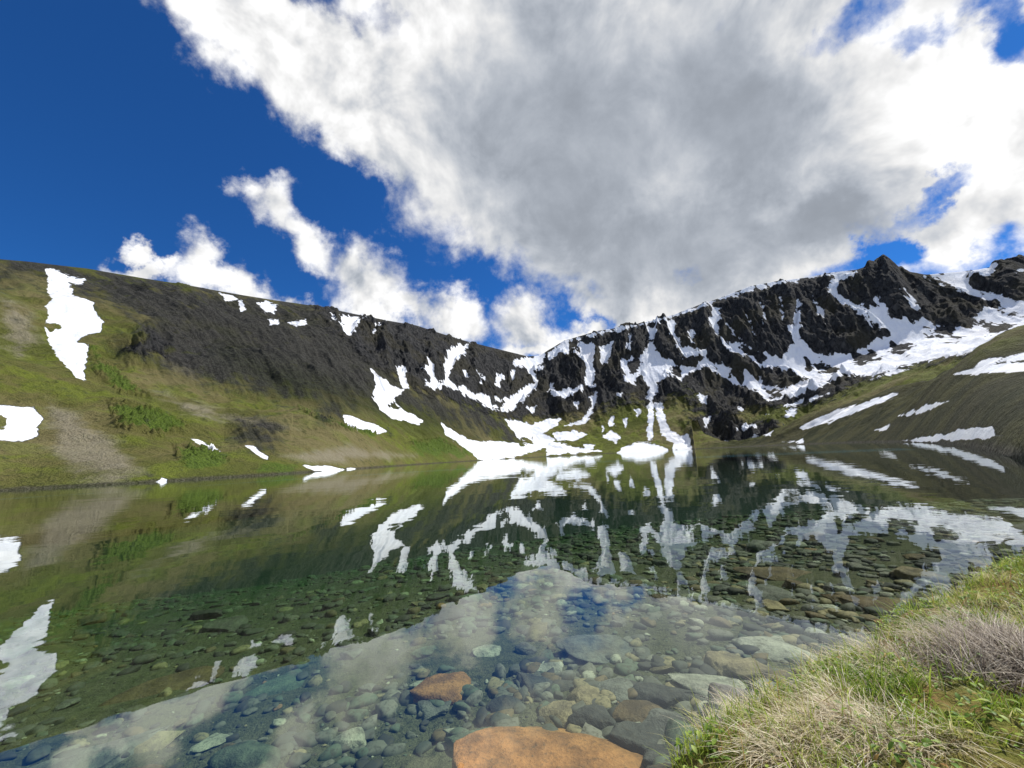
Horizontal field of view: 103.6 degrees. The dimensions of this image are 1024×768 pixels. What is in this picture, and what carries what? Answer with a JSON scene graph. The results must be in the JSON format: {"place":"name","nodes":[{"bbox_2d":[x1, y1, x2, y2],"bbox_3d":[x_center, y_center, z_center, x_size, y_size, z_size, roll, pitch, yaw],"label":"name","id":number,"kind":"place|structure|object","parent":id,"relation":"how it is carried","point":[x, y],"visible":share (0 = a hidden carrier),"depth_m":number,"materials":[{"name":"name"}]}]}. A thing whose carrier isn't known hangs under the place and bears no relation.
{"place":"outdoors","nodes":[
{"label":"outdoors","id":0,"kind":"place"},
{"bbox_2d":[0,254,1023,490],"bbox_3d":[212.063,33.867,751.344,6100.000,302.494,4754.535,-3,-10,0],"label":"mountain terrain","id":1,"kind":"structure","parent":0,"point":[107,378],"depth_m":272.14,"materials":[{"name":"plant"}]},
{"bbox_2d":[0,442,1023,604],"bbox_3d":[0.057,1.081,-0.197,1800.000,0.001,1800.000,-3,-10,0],"label":"lake water","id":2,"kind":"structure","parent":0,"point":[53,540],"depth_m":9.57,"materials":[{"name":"liquid"}]},
{"bbox_2d":[0,526,1023,767],"bbox_3d":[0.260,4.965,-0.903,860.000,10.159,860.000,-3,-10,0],"label":"lakebed ground","id":3,"kind":"structure","parent":0,"point":[373,661],"depth_m":3.32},
{"bbox_2d":[4,741,21,748],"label":"stone","id":4,"kind":"object","parent":3,"relation":"on","point":[13,744],"visible":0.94,"depth_m":2.17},
{"bbox_2d":[0,678,29,690],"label":"stone","id":5,"kind":"object","parent":3,"relation":"on","point":[11,684],"visible":0.66,"depth_m":3.18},
{"bbox_2d":[0,644,35,659],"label":"stone","id":6,"kind":"object","parent":3,"relation":"on","point":[15,653],"visible":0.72,"depth_m":4.09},
{"bbox_2d":[53,697,81,711],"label":"stone","id":7,"kind":"object","parent":3,"relation":"on","point":[65,704],"visible":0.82,"depth_m":2.68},
{"bbox_2d":[62,728,80,734],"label":"stone","id":8,"kind":"object","parent":3,"relation":"on","point":[74,730],"visible":0.97,"depth_m":2.29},
{"bbox_2d":[77,614,107,626],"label":"stone","id":9,"kind":"object","parent":3,"relation":"on","point":[92,619],"visible":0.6,"depth_m":5.62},
{"bbox_2d":[28,725,169,767],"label":"stone","id":10,"kind":"object","parent":3,"relation":"on","point":[107,755],"visible":0.82,"depth_m":2.00,"materials":[{"name":"stone"}]},
{"bbox_2d":[131,764,166,767],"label":"stone","id":11,"kind":"object","parent":3,"relation":"on","point":[153,766],"visible":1,"depth_m":1.83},
{"bbox_2d":[134,730,184,753],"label":"stone","id":12,"kind":"object","parent":3,"relation":"on","point":[159,740],"visible":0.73,"depth_m":2.12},
{"bbox_2d":[97,666,224,706],"bbox_3d":[-2.461,2.154,2.868,0.707,0.068,0.344,-4,-10,-23],"label":"stone","id":13,"kind":"object","parent":3,"relation":"on","point":[193,678],"visible":0.75,"depth_m":2.85,"materials":[{"name":"stone"}]},
{"bbox_2d":[163,692,189,703],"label":"stone","id":14,"kind":"object","parent":3,"relation":"on","point":[179,697],"visible":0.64,"depth_m":2.61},
{"bbox_2d":[174,718,186,727],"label":"stone","id":15,"kind":"object","parent":3,"relation":"on","point":[179,722],"visible":1,"depth_m":2.29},
{"bbox_2d":[193,646,205,652],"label":"stone","id":16,"kind":"object","parent":3,"relation":"on","point":[198,649],"visible":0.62,"depth_m":3.63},
{"bbox_2d":[189,608,222,619],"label":"stone","id":17,"kind":"object","parent":3,"relation":"on","point":[207,614],"visible":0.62,"depth_m":5.17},
{"bbox_2d":[186,733,229,754],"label":"stone","id":18,"kind":"object","parent":3,"relation":"on","point":[209,742],"visible":0.93,"depth_m":2.04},
{"bbox_2d":[207,632,217,637],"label":"stone","id":19,"kind":"object","parent":3,"relation":"on","point":[213,634],"visible":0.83,"depth_m":4.11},
{"bbox_2d":[201,615,247,632],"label":"stone","id":20,"kind":"object","parent":3,"relation":"on","point":[228,624],"visible":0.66,"depth_m":4.36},
{"bbox_2d":[207,740,280,767],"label":"stone","id":21,"kind":"object","parent":3,"relation":"on","point":[250,754],"visible":0.99,"depth_m":1.84,"materials":[{"name":"stone"}]},
{"bbox_2d":[242,673,305,697],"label":"stone","id":22,"kind":"object","parent":3,"relation":"on","point":[281,683],"visible":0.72,"depth_m":2.65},
{"bbox_2d":[291,601,302,606],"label":"stone","id":23,"kind":"object","parent":3,"relation":"on","point":[296,603],"visible":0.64,"depth_m":5.21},
{"bbox_2d":[328,727,366,750],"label":"stone","id":24,"kind":"object","parent":3,"relation":"on","point":[354,737],"visible":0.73,"depth_m":1.96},
{"bbox_2d":[339,648,362,659],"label":"stone","id":25,"kind":"object","parent":3,"relation":"on","point":[352,654],"visible":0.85,"depth_m":3.06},
{"bbox_2d":[358,683,376,692],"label":"stone","id":26,"kind":"object","parent":3,"relation":"on","point":[367,687],"visible":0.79,"depth_m":2.45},
{"bbox_2d":[367,627,379,635],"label":"stone","id":27,"kind":"object","parent":3,"relation":"on","point":[373,631],"visible":0.86,"depth_m":3.53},
{"bbox_2d":[411,663,420,668],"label":"stone","id":28,"kind":"object","parent":3,"relation":"on","point":[414,666],"visible":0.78,"depth_m":2.72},
{"bbox_2d":[411,601,424,605],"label":"stone","id":29,"kind":"object","parent":3,"relation":"on","point":[415,603],"visible":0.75,"depth_m":4.40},
{"bbox_2d":[410,645,436,657],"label":"stone","id":30,"kind":"object","parent":3,"relation":"on","point":[425,651],"visible":0.99,"depth_m":2.91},
{"bbox_2d":[421,604,431,610],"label":"stone","id":31,"kind":"object","parent":3,"relation":"on","point":[426,607],"visible":0.74,"depth_m":4.15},
{"bbox_2d":[417,700,451,720],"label":"stone","id":32,"kind":"object","parent":3,"relation":"on","point":[428,710],"visible":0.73,"depth_m":2.14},
{"bbox_2d":[426,593,447,600],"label":"stone","id":33,"kind":"object","parent":3,"relation":"on","point":[436,596],"visible":0.75,"depth_m":4.55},
{"bbox_2d":[409,671,470,705],"bbox_3d":[-0.409,1.788,2.314,0.348,0.117,0.293,-5,-10,3],"label":"stone","id":34,"kind":"object","parent":3,"relation":"on","point":[444,687],"visible":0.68,"depth_m":2.29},
{"bbox_2d":[428,608,464,624],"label":"stone","id":35,"kind":"object","parent":3,"relation":"on","point":[442,615],"visible":0.76,"depth_m":3.72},
{"bbox_2d":[444,726,492,754],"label":"stone","id":36,"kind":"object","parent":3,"relation":"on","point":[450,740],"visible":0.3,"depth_m":1.84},
{"bbox_2d":[460,594,482,602],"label":"stone","id":37,"kind":"object","parent":3,"relation":"on","point":[467,598],"visible":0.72,"depth_m":4.21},
{"bbox_2d":[475,584,488,590],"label":"stone","id":38,"kind":"object","parent":3,"relation":"on","point":[482,587],"visible":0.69,"depth_m":4.85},
{"bbox_2d":[472,644,501,656],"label":"stone","id":39,"kind":"object","parent":3,"relation":"on","point":[492,650],"visible":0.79,"depth_m":2.79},
{"bbox_2d":[487,576,498,582],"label":"stone","id":40,"kind":"object","parent":3,"relation":"on","point":[493,579],"visible":0.45,"depth_m":5.21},
{"bbox_2d":[486,695,521,712],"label":"stone","id":41,"kind":"object","parent":3,"relation":"on","point":[500,703],"visible":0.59,"depth_m":2.07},
{"bbox_2d":[0,526,1023,767],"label":"lakebed pebbles","id":42,"kind":"object","parent":3,"relation":"on","point":[291,739],"visible":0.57,"depth_m":3.21,"materials":[{"name":"stone"}]},
{"bbox_2d":[514,642,536,654],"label":"stone","id":43,"kind":"object","parent":3,"relation":"on","point":[524,648],"visible":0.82,"depth_m":2.75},
{"bbox_2d":[521,585,531,592],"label":"stone","id":44,"kind":"object","parent":3,"relation":"on","point":[528,587],"visible":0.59,"depth_m":4.42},
{"bbox_2d":[514,564,545,572],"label":"stone","id":45,"kind":"object","parent":3,"relation":"on","point":[532,567],"visible":0.61,"depth_m":5.68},
{"bbox_2d":[528,618,540,624],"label":"stone","id":46,"kind":"object","parent":3,"relation":"on","point":[532,621],"visible":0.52,"depth_m":3.29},
{"bbox_2d":[525,621,547,641],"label":"stone","id":47,"kind":"object","parent":3,"relation":"on","point":[537,631],"visible":0.7,"depth_m":3.03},
{"bbox_2d":[516,672,574,697],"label":"stone","id":48,"kind":"object","parent":3,"relation":"on","point":[528,680],"visible":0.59,"depth_m":2.27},
{"bbox_2d":[452,726,643,767],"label":"stone","id":49,"kind":"object","parent":3,"relation":"on","point":[517,747],"visible":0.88,"depth_m":1.56,"materials":[{"name":"stone"}]},
{"bbox_2d":[537,661,563,672],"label":"stone","id":50,"kind":"object","parent":3,"relation":"on","point":[547,666],"visible":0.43,"depth_m":2.42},
{"bbox_2d":[546,565,561,569],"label":"stone","id":51,"kind":"object","parent":3,"relation":"on","point":[553,566],"visible":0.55,"depth_m":5.63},
{"bbox_2d":[538,700,575,728],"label":"stone","id":52,"kind":"object","parent":3,"relation":"on","point":[561,710],"visible":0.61,"depth_m":1.93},
{"bbox_2d":[563,618,575,623],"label":"stone","id":53,"kind":"object","parent":3,"relation":"on","point":[569,620],"visible":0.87,"depth_m":3.23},
{"bbox_2d":[566,685,599,704],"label":"stone","id":54,"kind":"object","parent":3,"relation":"on","point":[587,694],"visible":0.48,"depth_m":2.05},
{"bbox_2d":[582,591,599,598],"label":"stone","id":55,"kind":"object","parent":3,"relation":"on","point":[586,595],"visible":0.59,"depth_m":3.92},
{"bbox_2d":[567,704,615,729],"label":"stone","id":56,"kind":"object","parent":3,"relation":"on","point":[599,717],"visible":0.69,"depth_m":1.82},
{"bbox_2d":[589,576,599,586],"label":"stone","id":57,"kind":"object","parent":3,"relation":"on","point":[594,581],"visible":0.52,"depth_m":4.40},
{"bbox_2d":[556,634,633,663],"bbox_3d":[0.622,1.760,2.660,0.667,0.062,0.421,2,-11,10],"label":"stone","id":58,"kind":"object","parent":3,"relation":"on","point":[594,648],"visible":0.56,"depth_m":2.65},
{"bbox_2d":[591,595,602,600],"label":"stone","id":59,"kind":"object","parent":3,"relation":"on","point":[596,597],"visible":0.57,"depth_m":3.74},
{"bbox_2d":[592,558,603,561],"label":"stone","id":60,"kind":"object","parent":3,"relation":"on","point":[597,560],"visible":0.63,"depth_m":5.73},
{"bbox_2d":[595,678,633,702],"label":"stone","id":61,"kind":"object","parent":3,"relation":"on","point":[618,688],"visible":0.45,"depth_m":2.09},
{"bbox_2d":[609,574,622,581],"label":"stone","id":62,"kind":"object","parent":3,"relation":"on","point":[613,577],"visible":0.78,"depth_m":4.50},
{"bbox_2d":[610,620,626,626],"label":"stone","id":63,"kind":"object","parent":3,"relation":"on","point":[614,623],"visible":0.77,"depth_m":3.04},
{"bbox_2d":[625,562,636,566],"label":"stone","id":64,"kind":"object","parent":3,"relation":"on","point":[628,564],"visible":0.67,"depth_m":5.33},
{"bbox_2d":[608,720,661,754],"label":"stone","id":65,"kind":"object","parent":3,"relation":"on","point":[638,737],"visible":0.6,"depth_m":1.66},
{"bbox_2d":[612,700,662,721],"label":"stone","id":66,"kind":"object","parent":3,"relation":"on","point":[633,710],"visible":0.48,"depth_m":1.85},
{"bbox_2d":[630,575,646,579],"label":"stone","id":67,"kind":"object","parent":3,"relation":"on","point":[638,577],"visible":0.5,"depth_m":4.37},
{"bbox_2d":[643,571,656,574],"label":"stone","id":68,"kind":"object","parent":3,"relation":"on","point":[650,572],"visible":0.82,"depth_m":4.59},
{"bbox_2d":[646,549,659,553],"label":"stone","id":69,"kind":"object","parent":3,"relation":"on","point":[651,551],"visible":0.6,"depth_m":6.06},
{"bbox_2d":[652,593,666,600],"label":"stone","id":70,"kind":"object","parent":3,"relation":"on","point":[659,597],"visible":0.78,"depth_m":3.61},
{"bbox_2d":[651,560,670,565],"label":"stone","id":71,"kind":"object","parent":3,"relation":"on","point":[661,563],"visible":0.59,"depth_m":5.08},
{"bbox_2d":[648,666,674,673],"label":"stone","id":72,"kind":"object","parent":3,"relation":"on","point":[662,669],"visible":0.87,"depth_m":2.30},
{"bbox_2d":[642,742,684,767],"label":"stone","id":73,"kind":"object","parent":3,"relation":"on","point":[649,755],"visible":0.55,"depth_m":1.54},
{"bbox_2d":[632,682,695,711],"bbox_3d":[0.762,1.554,2.005,0.295,0.106,0.247,2,-12,-28],"label":"stone","id":74,"kind":"object","parent":3,"relation":"on","point":[665,697],"visible":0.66,"depth_m":1.95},
{"bbox_2d":[643,708,690,739],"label":"stone","id":75,"kind":"object","parent":3,"relation":"on","point":[657,718],"visible":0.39,"depth_m":1.76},
{"bbox_2d":[664,718,703,750],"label":"stone","id":76,"kind":"object","parent":3,"relation":"on","point":[672,729],"visible":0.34,"depth_m":1.65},
{"bbox_2d":[671,590,696,596],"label":"stone","id":77,"kind":"object","parent":3,"relation":"on","point":[677,593],"visible":0.54,"depth_m":3.71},
{"bbox_2d":[684,580,699,585],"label":"stone","id":78,"kind":"object","parent":3,"relation":"on","point":[689,582],"visible":0.72,"depth_m":4.07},
{"bbox_2d":[695,556,711,560],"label":"stone","id":79,"kind":"object","parent":3,"relation":"on","point":[701,558],"visible":0.38,"depth_m":5.04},
{"bbox_2d":[668,673,745,699],"bbox_3d":[0.997,1.559,2.028,0.435,0.113,0.316,-13,-19,33],"label":"stone","id":80,"kind":"object","parent":3,"relation":"on","point":[693,681],"visible":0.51,"depth_m":2.05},
{"bbox_2d":[710,553,723,558],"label":"stone","id":81,"kind":"object","parent":3,"relation":"on","point":[716,555],"visible":0.57,"depth_m":5.16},
{"bbox_2d":[713,584,729,591],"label":"stone","id":82,"kind":"object","parent":3,"relation":"on","point":[721,587],"visible":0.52,"depth_m":3.71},
{"bbox_2d":[702,651,742,676],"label":"stone","id":83,"kind":"object","parent":3,"relation":"on","point":[717,661],"visible":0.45,"depth_m":2.27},
{"bbox_2d":[719,615,730,619],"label":"stone","id":84,"kind":"object","parent":3,"relation":"on","point":[725,617],"visible":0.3,"depth_m":2.96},
{"bbox_2d":[722,597,736,602],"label":"stone","id":85,"kind":"object","parent":3,"relation":"on","point":[730,600],"visible":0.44,"depth_m":3.31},
{"bbox_2d":[704,682,760,723],"bbox_3d":[0.970,1.435,1.724,0.283,0.138,0.350,-15,-11,38],"label":"stone","id":86,"kind":"object","parent":3,"relation":"on","point":[724,687],"visible":0.17,"depth_m":1.79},
{"bbox_2d":[736,581,750,584],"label":"stone","id":87,"kind":"object","parent":3,"relation":"on","point":[743,583],"visible":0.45,"depth_m":3.78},
{"bbox_2d":[723,657,772,677],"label":"stone","id":88,"kind":"object","parent":3,"relation":"on","point":[740,668],"visible":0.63,"depth_m":2.13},
{"bbox_2d":[745,677,775,691],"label":"stone","id":89,"kind":"object","parent":3,"relation":"on","point":[767,680],"visible":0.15,"depth_m":1.90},
{"bbox_2d":[746,540,775,552],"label":"stone","id":90,"kind":"object","parent":3,"relation":"on","point":[759,546],"visible":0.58,"depth_m":5.29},
{"bbox_2d":[733,566,810,580],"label":"stone","id":91,"kind":"object","parent":3,"relation":"on","point":[777,573],"visible":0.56,"depth_m":4.01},
{"bbox_2d":[763,557,783,562],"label":"stone","id":92,"kind":"object","parent":3,"relation":"on","point":[774,559],"visible":0.41,"depth_m":4.65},
{"bbox_2d":[731,636,816,662],"bbox_3d":[1.586,1.592,2.393,0.505,0.094,0.344,-8,-17,43],"label":"stone","id":93,"kind":"object","parent":3,"relation":"on","point":[777,650],"visible":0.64,"depth_m":2.37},
{"bbox_2d":[751,584,796,601],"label":"stone","id":94,"kind":"object","parent":3,"relation":"on","point":[760,592],"visible":0.62,"depth_m":3.36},
{"bbox_2d":[759,599,789,611],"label":"stone","id":95,"kind":"object","parent":3,"relation":"on","point":[769,605],"visible":0.57,"depth_m":3.06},
{"bbox_2d":[780,546,793,550],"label":"stone","id":96,"kind":"object","parent":3,"relation":"on","point":[786,548],"visible":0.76,"depth_m":5.12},
{"bbox_2d":[781,579,802,588],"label":"stone","id":97,"kind":"object","parent":3,"relation":"on","point":[790,584],"visible":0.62,"depth_m":3.58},
{"bbox_2d":[779,541,810,548],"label":"stone","id":98,"kind":"object","parent":3,"relation":"on","point":[793,544],"visible":0.47,"depth_m":5.29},
{"bbox_2d":[802,533,826,541],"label":"stone","id":99,"kind":"object","parent":3,"relation":"on","point":[820,537],"visible":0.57,"depth_m":5.57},
{"bbox_2d":[820,585,839,591],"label":"stone","id":100,"kind":"object","parent":3,"relation":"on","point":[829,588],"visible":0.54,"depth_m":3.39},
{"bbox_2d":[650,551,1023,767],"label":"bank grass","id":101,"kind":"structure","parent":3,"relation":"on","point":[910,684],"depth_m":1.47,"materials":[{"name":"plant"}]},
{"bbox_2d":[836,583,850,586],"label":"stone","id":102,"kind":"object","parent":3,"relation":"on","point":[843,584],"visible":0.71,"depth_m":3.49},
{"bbox_2d":[674,557,1023,767],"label":"dry grass","id":103,"kind":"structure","parent":3,"relation":"on","point":[829,706],"depth_m":1.33,"materials":[{"name":"plant"}]},
{"bbox_2d":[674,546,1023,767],"bbox_3d":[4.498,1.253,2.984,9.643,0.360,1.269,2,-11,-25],"label":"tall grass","id":104,"kind":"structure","parent":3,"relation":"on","point":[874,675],"depth_m":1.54,"materials":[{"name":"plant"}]},
{"bbox_2d":[674,554,1023,767],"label":"leafy herbs","id":105,"kind":"object","parent":3,"relation":"on","point":[875,747],"visible":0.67,"depth_m":1.38,"materials":[{"name":"green plant"}]},
{"bbox_2d":[853,616,865,622],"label":"stone","id":106,"kind":"object","parent":3,"relation":"on","point":[861,619],"visible":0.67,"depth_m":2.70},
{"bbox_2d":[864,538,877,542],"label":"stone","id":107,"kind":"object","parent":3,"relation":"on","point":[868,539],"visible":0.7,"depth_m":5.20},
{"bbox_2d":[820,593,926,611],"bbox_3d":[2.717,1.623,2.952,0.717,0.080,0.412,-9,-15,25],"label":"stone","id":108,"kind":"object","parent":3,"relation":"on","point":[863,601],"visible":0.54,"depth_m":2.96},
{"bbox_2d":[902,553,925,559],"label":"stone","id":109,"kind":"object","parent":3,"relation":"on","point":[913,556],"visible":0.69,"depth_m":4.24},
{"bbox_2d":[889,566,945,581],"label":"stone","id":110,"kind":"object","parent":3,"relation":"on","point":[913,574],"visible":0.52,"depth_m":3.52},
{"bbox_2d":[829,599,1023,698],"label":"withered tussock","id":111,"kind":"object","parent":3,"relation":"on","point":[1006,665],"visible":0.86,"depth_m":1.64,"materials":[{"name":"plant"}]},
{"bbox_2d":[917,559,949,565],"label":"stone","id":112,"kind":"object","parent":3,"relation":"on","point":[933,562],"visible":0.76,"depth_m":3.91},
{"bbox_2d":[934,540,952,542],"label":"stone","id":113,"kind":"object","parent":3,"relation":"on","point":[941,541],"visible":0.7,"depth_m":4.82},
{"bbox_2d":[934,588,958,596],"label":"stone","id":114,"kind":"object","parent":3,"relation":"on","point":[949,590],"visible":0.21,"depth_m":2.89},
{"bbox_2d":[965,559,983,563],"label":"stone","id":115,"kind":"object","parent":3,"relation":"on","point":[970,561],"visible":0.34,"depth_m":3.83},
{"bbox_2d":[972,562,985,565],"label":"stone","id":116,"kind":"object","parent":3,"relation":"on","point":[977,564],"visible":0.44,"depth_m":3.67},
{"bbox_2d":[971,567,987,571],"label":"stone","id":117,"kind":"object","parent":3,"relation":"on","point":[980,568],"visible":0.2,"depth_m":3.55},
{"bbox_2d":[975,544,996,548],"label":"stone","id":118,"kind":"object","parent":3,"relation":"on","point":[981,546],"visible":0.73,"depth_m":4.46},
{"bbox_2d":[982,551,1005,556],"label":"stone","id":119,"kind":"object","parent":3,"relation":"on","point":[992,553],"visible":0.49,"depth_m":3.99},
{"bbox_2d":[0,0,1023,355],"label":"sky","id":120,"kind":"structure","parent":0,"point":[522,177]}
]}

